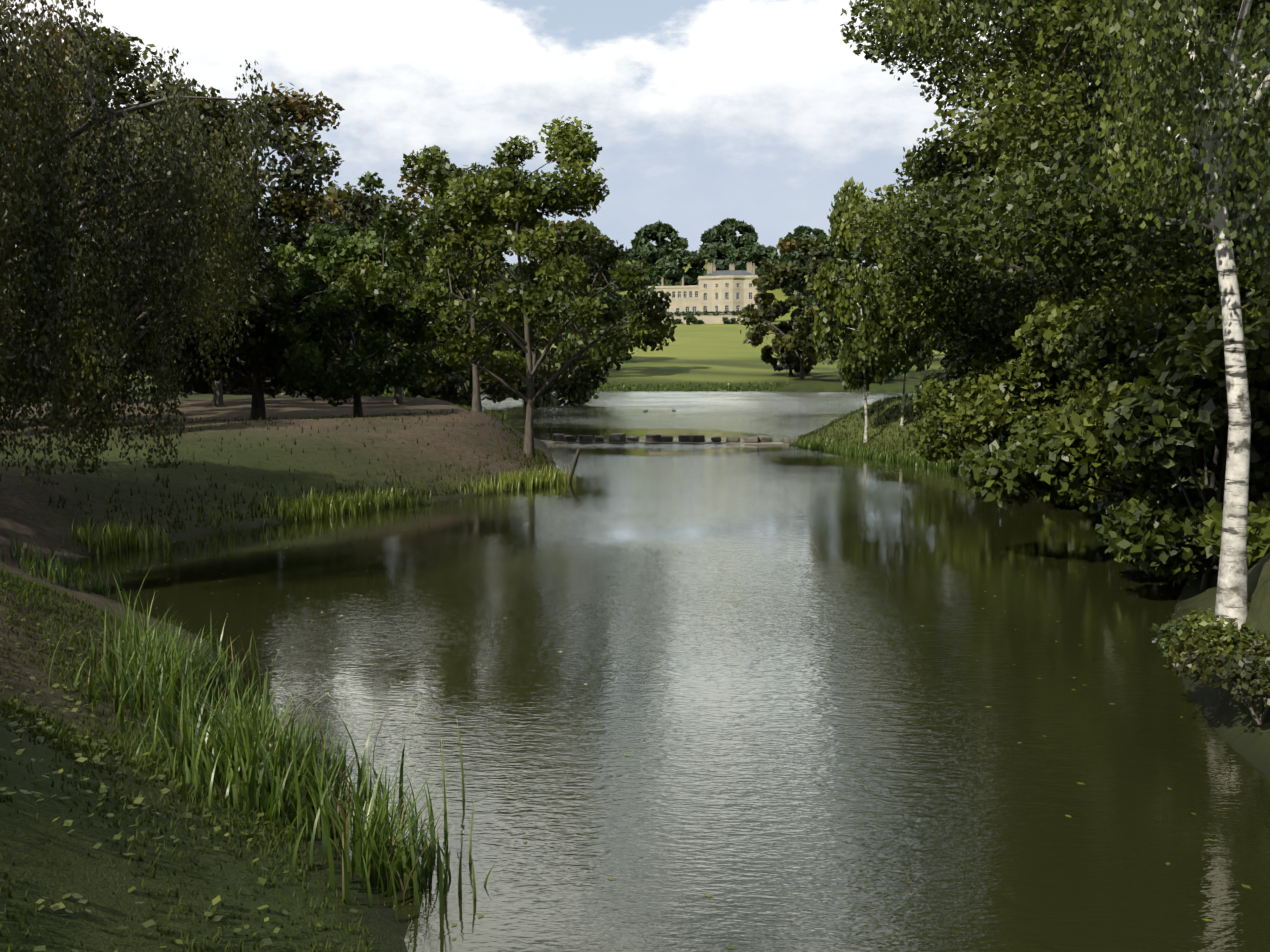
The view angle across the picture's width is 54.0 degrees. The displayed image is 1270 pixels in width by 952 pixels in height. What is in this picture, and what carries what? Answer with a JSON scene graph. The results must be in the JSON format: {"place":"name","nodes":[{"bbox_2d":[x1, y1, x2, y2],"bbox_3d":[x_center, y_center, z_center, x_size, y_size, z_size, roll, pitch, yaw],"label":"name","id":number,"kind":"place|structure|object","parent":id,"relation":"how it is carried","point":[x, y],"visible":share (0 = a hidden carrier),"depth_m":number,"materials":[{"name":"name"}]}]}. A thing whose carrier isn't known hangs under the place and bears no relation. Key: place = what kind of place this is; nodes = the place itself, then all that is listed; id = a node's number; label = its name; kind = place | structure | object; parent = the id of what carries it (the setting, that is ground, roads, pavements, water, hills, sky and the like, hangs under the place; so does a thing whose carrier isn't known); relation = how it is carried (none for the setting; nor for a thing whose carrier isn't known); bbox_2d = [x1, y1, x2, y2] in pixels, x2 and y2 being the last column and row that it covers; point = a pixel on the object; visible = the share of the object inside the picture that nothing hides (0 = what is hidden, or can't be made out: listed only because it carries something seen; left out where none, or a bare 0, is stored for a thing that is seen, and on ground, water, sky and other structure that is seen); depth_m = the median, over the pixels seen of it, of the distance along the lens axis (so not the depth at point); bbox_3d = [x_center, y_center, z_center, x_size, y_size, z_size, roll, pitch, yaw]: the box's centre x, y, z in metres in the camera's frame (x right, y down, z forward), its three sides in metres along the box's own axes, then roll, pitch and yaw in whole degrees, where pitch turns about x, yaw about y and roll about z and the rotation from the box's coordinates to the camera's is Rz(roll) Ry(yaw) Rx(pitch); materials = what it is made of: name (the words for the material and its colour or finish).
{"place":"outdoors","nodes":[
{"label":"outdoors","id":0,"kind":"place"},
{"bbox_2d":[0,0,1090,269],"label":"sky","id":1,"kind":"structure","parent":0,"point":[702,114],"materials":[{"name":"white"}]},
{"bbox_2d":[0,254,1269,951],"bbox_3d":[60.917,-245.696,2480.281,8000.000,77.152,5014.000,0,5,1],"label":"ground","id":2,"kind":"structure","parent":0,"point":[720,356],"depth_m":18.50,"materials":[{"name":"green plant"}]},
{"bbox_2d":[13,114,178,418],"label":"tree","id":3,"kind":"object","parent":2,"relation":"on","point":[55,415],"depth_m":66.21,"materials":[{"name":"green plant"}]},
{"bbox_2d":[0,0,276,486],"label":"weeping tree","id":4,"kind":"object","parent":2,"relation":"on","point":[94,362],"visible":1,"depth_m":24.59,"materials":[{"name":"green plant"}]},
{"bbox_2d":[0,18,285,429],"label":"tree","id":5,"kind":"object","parent":2,"relation":"on","point":[116,54],"visible":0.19,"depth_m":47.38,"materials":[{"name":"green plant"}]},
{"bbox_2d":[5,22,288,420],"bbox_3d":[-25.355,-11.615,57.734,15.688,18.752,15.834,0,5,1],"label":"tree","id":6,"kind":"object","parent":2,"relation":"on","point":[207,109],"visible":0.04,"depth_m":60.05,"materials":[{"name":"green plant"}]},
{"bbox_2d":[0,581,358,951],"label":"ground weeds","id":7,"kind":"object","parent":2,"relation":"on","point":[146,924],"visible":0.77,"depth_m":9.36,"materials":[{"name":"green plant"}]},
{"bbox_2d":[0,567,373,951],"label":"grass blades","id":8,"kind":"object","parent":2,"relation":"on","point":[139,762],"visible":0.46,"depth_m":10.49,"materials":[{"name":"green plant"}]},
{"bbox_2d":[153,375,273,394],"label":"tree","id":9,"kind":"object","parent":2,"relation":"on","point":[231,388],"visible":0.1,"depth_m":132.45,"materials":[{"name":"green plant"}]},
{"bbox_2d":[149,157,321,405],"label":"tree","id":10,"kind":"object","parent":2,"relation":"on","point":[218,397],"depth_m":84.25,"materials":[{"name":"green plant"}]},
{"bbox_2d":[120,82,389,419],"bbox_3d":[-21.413,-11.227,64.495,16.549,17.332,17.374,0,5,1],"label":"tree","id":11,"kind":"object","parent":2,"relation":"on","point":[289,204],"visible":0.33,"depth_m":63.07,"materials":[{"name":"green plant"}]},
{"bbox_2d":[0,408,551,534],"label":"grass blades","id":12,"kind":"object","parent":2,"relation":"on","point":[537,453],"depth_m":38.70,"materials":[{"name":"plant"}]},
{"bbox_2d":[264,266,389,395],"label":"tree","id":13,"kind":"object","parent":2,"relation":"on","point":[284,391],"depth_m":127.93,"materials":[{"name":"green plant"}]},
{"bbox_2d":[265,180,418,397],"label":"tree","id":14,"kind":"object","parent":2,"relation":"on","point":[284,270],"visible":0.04,"depth_m":96.80,"materials":[{"name":"green plant"}]},
{"bbox_2d":[249,171,484,417],"bbox_3d":[-14.752,-9.007,63.103,11.061,12.548,10.618,-4,6,-41],"label":"pale tree","id":15,"kind":"object","parent":2,"relation":"on","point":[344,248],"visible":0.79,"depth_m":60.71,"materials":[{"name":"green plant"}]},
{"bbox_2d":[286,170,508,404],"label":"tree","id":16,"kind":"object","parent":2,"relation":"on","point":[333,198],"visible":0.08,"depth_m":87.85,"materials":[{"name":"green plant"}]},
{"bbox_2d":[361,346,459,397],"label":"shrubs","id":17,"kind":"object","parent":2,"relation":"on","point":[406,393],"visible":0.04,"depth_m":118.23,"materials":[{"name":"green plant"}]},
{"bbox_2d":[337,145,559,411],"bbox_3d":[-7.623,-9.040,58.133,10.040,12.476,8.872,3,6,34],"label":"tree","id":18,"kind":"object","parent":2,"relation":"on","point":[437,167],"visible":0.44,"depth_m":56.88,"materials":[{"name":"green plant"}]},
{"bbox_2d":[402,268,556,407],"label":"tree","id":19,"kind":"object","parent":2,"relation":"on","point":[434,383],"visible":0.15,"depth_m":120.10,"materials":[{"name":"green plant"}]},
{"bbox_2d":[455,403,505,419],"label":"shore reeds","id":20,"kind":"object","parent":2,"relation":"on","point":[496,414],"depth_m":100.90,"materials":[{"name":"green plant"}]},
{"bbox_2d":[475,247,527,326],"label":"tree","id":21,"kind":"object","parent":2,"relation":"on","point":[511,268],"depth_m":231.15,"materials":[{"name":"green plant"}]},
{"bbox_2d":[362,115,676,458],"bbox_3d":[-4.230,-7.343,50.407,11.830,13.558,10.638,0,5,1],"label":"leaning tree","id":22,"kind":"object","parent":2,"relation":"on","point":[503,194],"visible":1,"depth_m":47.12,"materials":[{"name":"green plant"}]},
{"bbox_2d":[485,258,629,406],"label":"tree","id":23,"kind":"object","parent":2,"relation":"on","point":[574,388],"visible":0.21,"depth_m":137.71,"materials":[{"name":"green plant"}]},
{"bbox_2d":[567,448,580,482],"bbox_3d":[-2.240,-0.138,44.423,0.150,1.799,0.146,17,11,0],"label":"wooden post","id":24,"kind":"object","parent":2,"relation":"on","point":[574,464],"visible":0.69,"depth_m":44.33,"materials":[{"name":"brown wood"}]},
{"bbox_2d":[562,323,585,333],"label":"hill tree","id":25,"kind":"object","parent":2,"relation":"on","point":[580,326],"visible":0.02,"depth_m":420.08,"materials":[{"name":"green plant"}]},
{"bbox_2d":[542,280,629,349],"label":"tree","id":26,"kind":"object","parent":2,"relation":"on","point":[611,294],"visible":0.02,"depth_m":288.54,"materials":[{"name":"green plant"}]},
{"bbox_2d":[539,218,639,371],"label":"tree","id":27,"kind":"object","parent":2,"relation":"on","point":[584,256],"visible":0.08,"depth_m":238.86,"materials":[{"name":"green plant"}]},
{"bbox_2d":[595,247,634,288],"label":"hill tree","id":28,"kind":"object","parent":2,"relation":"on","point":[618,284],"visible":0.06,"depth_m":691.42,"materials":[{"name":"green plant"}]},
{"bbox_2d":[613,241,667,284],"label":"hill tree","id":29,"kind":"object","parent":2,"relation":"on","point":[649,252],"visible":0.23,"depth_m":689.42,"materials":[{"name":"green plant"}]},
{"bbox_2d":[630,220,688,254],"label":"hill tree","id":30,"kind":"object","parent":2,"relation":"on","point":[658,233],"visible":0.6,"depth_m":741.22,"materials":[{"name":"green plant"}]},
{"bbox_2d":[540,440,782,443],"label":"weir sill","id":31,"kind":"structure","parent":2,"relation":"on","point":[577,441],"depth_m":68.26,"materials":[{"name":"stone"}]},
{"bbox_2d":[558,380,788,391],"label":"reeds","id":32,"kind":"object","parent":2,"relation":"on","point":[667,387],"depth_m":229.41,"materials":[{"name":"green plant"}]},
{"bbox_2d":[647,245,700,285],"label":"hill tree","id":33,"kind":"object","parent":2,"relation":"on","point":[669,269],"visible":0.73,"depth_m":674.27,"materials":[{"name":"green plant"}]},
{"bbox_2d":[552,433,797,443],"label":"stepping stones","id":34,"kind":"object","parent":2,"relation":"on","point":[617,437],"visible":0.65,"depth_m":68.77,"materials":[{"name":"grey stone"}]},
{"bbox_2d":[683,312,695,324],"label":"shrub","id":35,"kind":"object","parent":2,"relation":"on","point":[689,318],"visible":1,"depth_m":555.49,"materials":[{"name":"green plant"}]},
{"bbox_2d":[691,318,703,323],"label":"terrace shrub","id":36,"kind":"object","parent":2,"relation":"on","point":[696,321],"visible":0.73,"depth_m":572.20,"materials":[{"name":"green plant"}]},
{"bbox_2d":[648,262,762,323],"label":"mansion","id":37,"kind":"structure","parent":2,"relation":"on","point":[730,289],"depth_m":586.83,"materials":[{"name":"stone"}]},
{"bbox_2d":[686,242,747,284],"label":"hill tree","id":38,"kind":"object","parent":2,"relation":"on","point":[720,255],"visible":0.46,"depth_m":683.85,"materials":[{"name":"green plant"}]},
{"bbox_2d":[722,317,735,323],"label":"terrace shrub","id":39,"kind":"object","parent":2,"relation":"on","point":[725,320],"visible":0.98,"depth_m":568.26,"materials":[{"name":"green plant"}]},
{"bbox_2d":[700,218,758,249],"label":"hill tree","id":40,"kind":"object","parent":2,"relation":"on","point":[724,230],"visible":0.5,"depth_m":750.73,"materials":[{"name":"green plant"}]},
{"bbox_2d":[729,241,779,276],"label":"hill tree","id":41,"kind":"object","parent":2,"relation":"on","point":[756,253],"visible":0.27,"depth_m":685.29,"materials":[{"name":"green plant"}]},
{"bbox_2d":[760,318,819,375],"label":"tree","id":42,"kind":"object","parent":2,"relation":"on","point":[767,349],"visible":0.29,"depth_m":245.10,"materials":[{"name":"green plant"}]},
{"bbox_2d":[736,237,847,379],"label":"tree","id":43,"kind":"object","parent":2,"relation":"on","point":[785,344],"visible":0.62,"depth_m":231.69,"materials":[{"name":"green plant"}]},
{"bbox_2d":[773,248,812,295],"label":"hill tree","id":44,"kind":"object","parent":2,"relation":"on","point":[800,284],"visible":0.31,"depth_m":675.02,"materials":[{"name":"green plant"}]},
{"bbox_2d":[779,225,833,260],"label":"hill tree","id":45,"kind":"object","parent":2,"relation":"on","point":[802,231],"visible":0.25,"depth_m":731.06,"materials":[{"name":"green plant"}]},
{"bbox_2d":[834,261,868,279],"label":"hill tree","id":46,"kind":"object","parent":2,"relation":"on","point":[839,263],"depth_m":661.27,"materials":[{"name":"green plant"}]},
{"bbox_2d":[801,244,904,382],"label":"tree","id":47,"kind":"object","parent":2,"relation":"on","point":[810,300],"visible":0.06,"depth_m":230.19,"materials":[{"name":"green plant"}]},
{"bbox_2d":[810,176,928,442],"bbox_3d":[11.764,-8.054,61.029,5.925,13.368,7.212,0,5,1],"label":"birch tree","id":48,"kind":"object","parent":2,"relation":"on","point":[841,295],"visible":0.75,"depth_m":60.58,"materials":[{"name":"green plant"}]},
{"bbox_2d":[851,189,944,427],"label":"birch tree","id":49,"kind":"object","parent":2,"relation":"on","point":[925,345],"visible":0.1,"depth_m":61.09,"materials":[{"name":"green plant"}]},
{"bbox_2d":[795,393,1003,463],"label":"grass blades","id":50,"kind":"object","parent":2,"relation":"on","point":[826,426],"depth_m":64.33,"materials":[{"name":"green plant"}]},
{"bbox_2d":[877,319,975,370],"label":"tree","id":51,"kind":"object","parent":2,"relation":"on","point":[946,361],"visible":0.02,"depth_m":233.33,"materials":[{"name":"green plant"}]},
{"bbox_2d":[906,333,1006,463],"bbox_3d":[13.807,-2.847,46.861,7.411,5.643,7.973,0,5,1],"label":"bush","id":52,"kind":"object","parent":2,"relation":"on","point":[934,440],"visible":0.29,"depth_m":45.97,"materials":[{"name":"green plant"}]},
{"bbox_2d":[943,312,1091,449],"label":"bank tree","id":53,"kind":"object","parent":2,"relation":"on","point":[1010,392],"visible":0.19,"depth_m":40.83,"materials":[{"name":"green plant"}]},
{"bbox_2d":[840,0,1268,403],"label":"tree","id":54,"kind":"object","parent":2,"relation":"on","point":[951,290],"visible":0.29,"depth_m":42.20,"materials":[{"name":"green plant"}]},
{"bbox_2d":[854,0,1269,382],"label":"tree","id":55,"kind":"object","parent":2,"relation":"on","point":[1106,252],"visible":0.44,"depth_m":24.07,"materials":[{"name":"green plant"}]},
{"bbox_2d":[1043,488,1082,506],"bbox_3d":[14.402,0.416,35.453,4.093,1.776,5.120,-4,6,-41],"label":"bank bush","id":56,"kind":"object","parent":2,"relation":"on","point":[1063,498],"visible":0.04,"depth_m":35.75,"materials":[{"name":"green plant"}]},
{"bbox_2d":[1008,280,1120,443],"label":"bank tree","id":57,"kind":"object","parent":2,"relation":"on","point":[1034,426],"visible":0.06,"depth_m":35.85,"materials":[{"name":"green plant"}]},
{"bbox_2d":[905,54,1238,316],"bbox_3d":[22.562,-11.782,55.557,22.149,19.718,19.252,-1,5,-17],"label":"tree","id":58,"kind":"object","parent":2,"relation":"on","point":[1040,293],"depth_m":54.87,"materials":[{"name":"green plant"}]},
{"bbox_2d":[884,0,1269,654],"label":"birch tree","id":59,"kind":"object","parent":2,"relation":"on","point":[1164,96],"visible":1,"depth_m":14.53,"materials":[{"name":"green plant"}]},
{"bbox_2d":[958,264,1267,562],"bbox_3d":[10.802,-1.145,25.330,8.004,6.322,8.584,0,5,1],"label":"bank tree","id":60,"kind":"object","parent":2,"relation":"on","point":[1066,451],"visible":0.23,"depth_m":24.79,"materials":[{"name":"green plant"}]},
{"bbox_2d":[1037,257,1269,513],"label":"bank tree","id":61,"kind":"object","parent":2,"relation":"on","point":[1084,354],"visible":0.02,"depth_m":29.48,"materials":[{"name":"green plant"}]},
{"bbox_2d":[1086,334,1269,589],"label":"bank tree","id":62,"kind":"object","parent":2,"relation":"on","point":[1152,434],"visible":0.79,"depth_m":20.61,"materials":[{"name":"green plant"}]},
{"bbox_2d":[1145,250,1269,437],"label":"bank tree","id":63,"kind":"object","parent":2,"relation":"on","point":[1198,352],"visible":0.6,"depth_m":18.86,"materials":[{"name":"green plant"}]},
{"bbox_2d":[1147,593,1269,681],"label":"shrub","id":64,"kind":"object","parent":2,"relation":"on","point":[1220,634],"visible":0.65,"depth_m":14.09,"materials":[{"name":"green plant"}]},
{"bbox_2d":[1163,630,1269,724],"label":"ivy bush","id":65,"kind":"object","parent":2,"relation":"on","point":[1203,660],"visible":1,"depth_m":13.21,"materials":[{"name":"green plant"}]},
{"bbox_2d":[66,391,1269,951],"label":"river","id":66,"kind":"structure","parent":0,"point":[816,695],"depth_m":15.41,"materials":[{"name":"grey liquid"}]},
{"bbox_2d":[0,528,120,597],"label":"reeds","id":67,"kind":"object","parent":66,"relation":"on","point":[62,577],"visible":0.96,"depth_m":23.29,"materials":[{"name":"green plant"}]},
{"bbox_2d":[48,567,494,922],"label":"reeds","id":68,"kind":"object","parent":66,"relation":"in","point":[258,794],"visible":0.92,"depth_m":11.38,"materials":[{"name":"green plant"}]},
{"bbox_2d":[62,463,575,554],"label":"reeds","id":69,"kind":"object","parent":66,"relation":"in","point":[308,508],"visible":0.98,"depth_m":34.44,"materials":[{"name":"green plant"}]},
{"bbox_2d":[120,458,1249,948],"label":"floating leaves","id":70,"kind":"object","parent":66,"relation":"on","point":[784,782],"visible":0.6,"depth_m":11.34,"materials":[{"name":"yellow plant"}]},
{"bbox_2d":[789,437,972,472],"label":"spit reeds","id":71,"kind":"object","parent":66,"relation":"on","point":[904,457],"visible":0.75,"depth_m":56.80,"materials":[{"name":"green plant"}]}
]}

